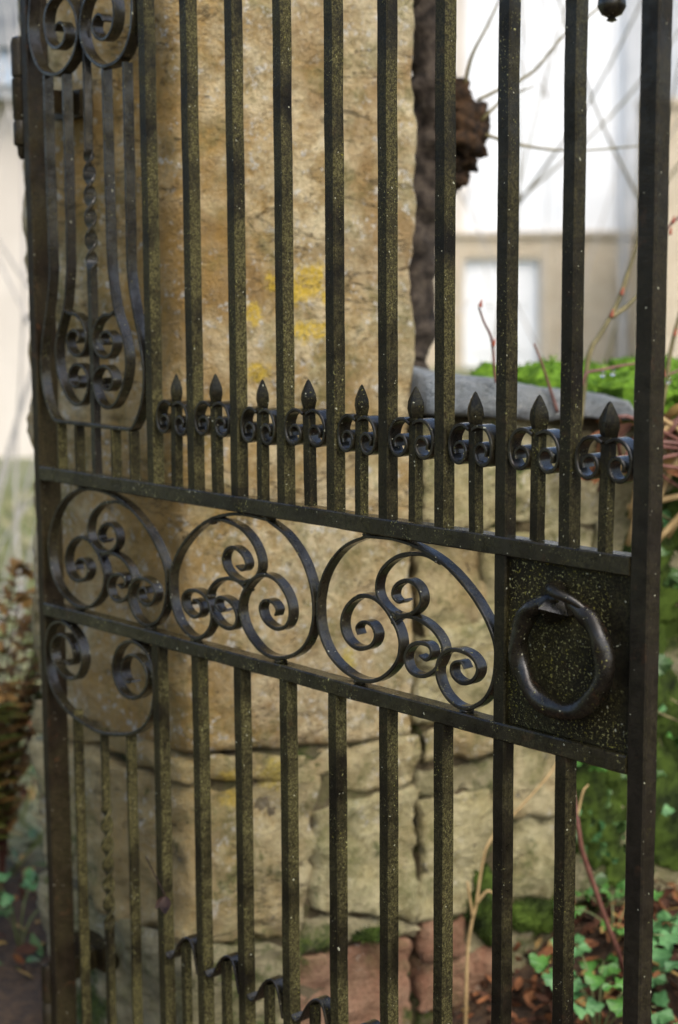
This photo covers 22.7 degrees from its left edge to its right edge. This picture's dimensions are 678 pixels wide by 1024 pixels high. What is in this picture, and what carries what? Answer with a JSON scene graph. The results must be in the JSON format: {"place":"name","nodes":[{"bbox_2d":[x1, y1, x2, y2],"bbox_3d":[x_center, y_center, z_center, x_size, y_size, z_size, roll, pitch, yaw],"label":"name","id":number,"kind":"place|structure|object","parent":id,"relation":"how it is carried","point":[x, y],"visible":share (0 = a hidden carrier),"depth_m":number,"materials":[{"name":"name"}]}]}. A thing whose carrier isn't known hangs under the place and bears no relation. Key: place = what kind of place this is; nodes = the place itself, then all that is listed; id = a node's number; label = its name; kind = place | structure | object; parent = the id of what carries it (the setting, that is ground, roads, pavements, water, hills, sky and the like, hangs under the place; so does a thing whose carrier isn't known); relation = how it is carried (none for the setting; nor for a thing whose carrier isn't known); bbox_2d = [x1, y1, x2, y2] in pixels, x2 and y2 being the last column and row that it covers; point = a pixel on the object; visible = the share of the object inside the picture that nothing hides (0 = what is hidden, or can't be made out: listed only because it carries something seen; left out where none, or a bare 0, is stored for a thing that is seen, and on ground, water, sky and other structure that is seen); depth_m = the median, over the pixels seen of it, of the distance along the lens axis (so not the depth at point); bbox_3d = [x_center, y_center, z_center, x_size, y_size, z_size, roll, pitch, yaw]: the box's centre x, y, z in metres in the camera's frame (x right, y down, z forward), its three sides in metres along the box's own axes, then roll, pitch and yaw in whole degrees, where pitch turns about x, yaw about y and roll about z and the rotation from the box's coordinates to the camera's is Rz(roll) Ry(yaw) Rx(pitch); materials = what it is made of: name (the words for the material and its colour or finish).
{"place":"outdoors","nodes":[
{"label":"outdoors","id":0,"kind":"place"},
{"bbox_2d":[0,367,677,1023],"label":"ground","id":1,"kind":"structure","parent":0,"point":[20,999],"depth_m":3.33,"materials":[{"name":"soil"}]},
{"bbox_2d":[0,0,33,457],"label":"cream cottage","id":2,"kind":"structure","parent":1,"relation":"on","point":[11,242],"depth_m":12.48,"materials":[{"name":"beige paint"}]},
{"bbox_2d":[0,867,38,946],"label":"columbine plant","id":3,"kind":"object","parent":1,"relation":"on","point":[30,875],"visible":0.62,"depth_m":3.44,"materials":[{"name":"green plant"}]},
{"bbox_2d":[0,557,41,896],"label":"fern clump","id":4,"kind":"object","parent":1,"relation":"on","point":[15,719],"visible":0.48,"depth_m":3.67,"materials":[{"name":"brown plant"}]},
{"bbox_2d":[0,478,46,878],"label":"grass","id":5,"kind":"structure","parent":1,"relation":"on","point":[9,505],"depth_m":7.94,"materials":[{"name":"green plant"}]},
{"bbox_2d":[18,0,421,1023],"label":"stone gate pillar","id":6,"kind":"structure","parent":1,"relation":"on","point":[96,696],"depth_m":2.80,"materials":[{"name":"stone"}]},
{"bbox_2d":[10,0,672,1023],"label":"wrought iron gate","id":7,"kind":"structure","parent":6,"relation":"attached to","point":[572,624],"depth_m":2.21,"materials":[{"name":"black metal"}]},
{"bbox_2d":[145,857,170,913],"bbox_3d":[-0.281,0.570,2.578,0.019,0.068,0.072,-8,11,-41],"label":"withered leaf","id":8,"kind":"object","parent":7,"relation":"attached to","point":[163,903],"visible":1,"depth_m":2.57,"materials":[{"name":"brown plant"}]},
{"bbox_2d":[0,7,476,652],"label":"bare sapling","id":9,"kind":"object","parent":1,"relation":"on","point":[14,437],"visible":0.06,"depth_m":6.27,"materials":[{"name":"plant"}]},
{"bbox_2d":[0,710,677,1023],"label":"leaf litter","id":10,"kind":"object","parent":1,"relation":"on","point":[35,945],"visible":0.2,"depth_m":3.06,"materials":[{"name":"plant"}]},
{"bbox_2d":[464,765,554,1023],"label":"dry stalk","id":11,"kind":"object","parent":1,"relation":"on","point":[477,901],"visible":0.88,"depth_m":2.95,"materials":[{"name":"plant"}]},
{"bbox_2d":[409,0,638,369],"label":"gnarled tree","id":12,"kind":"object","parent":1,"relation":"on","point":[473,127],"visible":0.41,"depth_m":3.19,"materials":[{"name":"brown plant"}]},
{"bbox_2d":[407,367,677,1023],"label":"stone wall","id":13,"kind":"structure","parent":1,"relation":"on","point":[452,611],"depth_m":3.00,"materials":[{"name":"stone"}]},
{"bbox_2d":[349,353,677,946],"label":"moss","id":14,"kind":"object","parent":13,"relation":"on","point":[535,916],"visible":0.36,"depth_m":3.10,"materials":[{"name":"green plant"}]},
{"bbox_2d":[576,475,677,902],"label":"wall creeper","id":15,"kind":"object","parent":13,"relation":"attached to","point":[665,664],"depth_m":3.05,"materials":[{"name":"green plant"}]},
{"bbox_2d":[411,0,677,367],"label":"white house","id":16,"kind":"structure","parent":1,"relation":"on","point":[473,342],"depth_m":23.64,"materials":[{"name":"grey paint"}]},
{"bbox_2d":[465,259,537,366],"bbox_3d":[2.303,-2.730,23.996,1.036,1.720,0.080,0,8,0],"label":"door","id":17,"kind":"structure","parent":16,"relation":"in","point":[477,339],"depth_m":23.95,"materials":[{"name":"white paint"}]},
{"bbox_2d":[457,22,677,358],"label":"bare sapling","id":18,"kind":"object","parent":1,"relation":"on","point":[465,203],"visible":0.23,"depth_m":6.79,"materials":[{"name":"plant"}]},
{"bbox_2d":[469,0,677,361],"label":"bare sapling","id":19,"kind":"object","parent":1,"relation":"on","point":[546,94],"visible":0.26,"depth_m":8.27,"materials":[{"name":"plant"}]},
{"bbox_2d":[478,216,677,545],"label":"rose shrub","id":20,"kind":"object","parent":1,"relation":"on","point":[670,463],"visible":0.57,"depth_m":2.94,"materials":[{"name":"brown plant"}]},
{"bbox_2d":[494,0,677,365],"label":"bare sapling","id":21,"kind":"object","parent":1,"relation":"on","point":[533,185],"visible":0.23,"depth_m":5.23,"materials":[{"name":"plant"}]},
{"bbox_2d":[576,784,622,973],"bbox_3d":[0.454,0.634,2.915,0.125,0.410,0.035,-2,8,-12],"label":"bramble cane","id":22,"kind":"object","parent":1,"relation":"on","point":[598,897],"visible":0.83,"depth_m":2.91,"materials":[{"name":"plant"}]},
{"bbox_2d":[529,934,674,1023],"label":"columbine plant","id":23,"kind":"object","parent":1,"relation":"on","point":[593,1006],"visible":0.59,"depth_m":2.86,"materials":[{"name":"green plant"}]},
{"bbox_2d":[575,883,663,945],"bbox_3d":[0.493,0.737,3.054,0.204,0.096,0.159,2,9,19],"label":"columbine plant","id":24,"kind":"object","parent":1,"relation":"on","point":[586,894],"visible":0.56,"depth_m":3.06,"materials":[{"name":"green plant"}]},
{"bbox_2d":[635,98,677,357],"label":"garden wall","id":25,"kind":"structure","parent":1,"relation":"on","point":[672,289],"depth_m":21.74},
{"bbox_2d":[652,910,677,972],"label":"columbine plant","id":26,"kind":"object","parent":1,"relation":"on","point":[667,941],"visible":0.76,"depth_m":2.85,"materials":[{"name":"green plant"}]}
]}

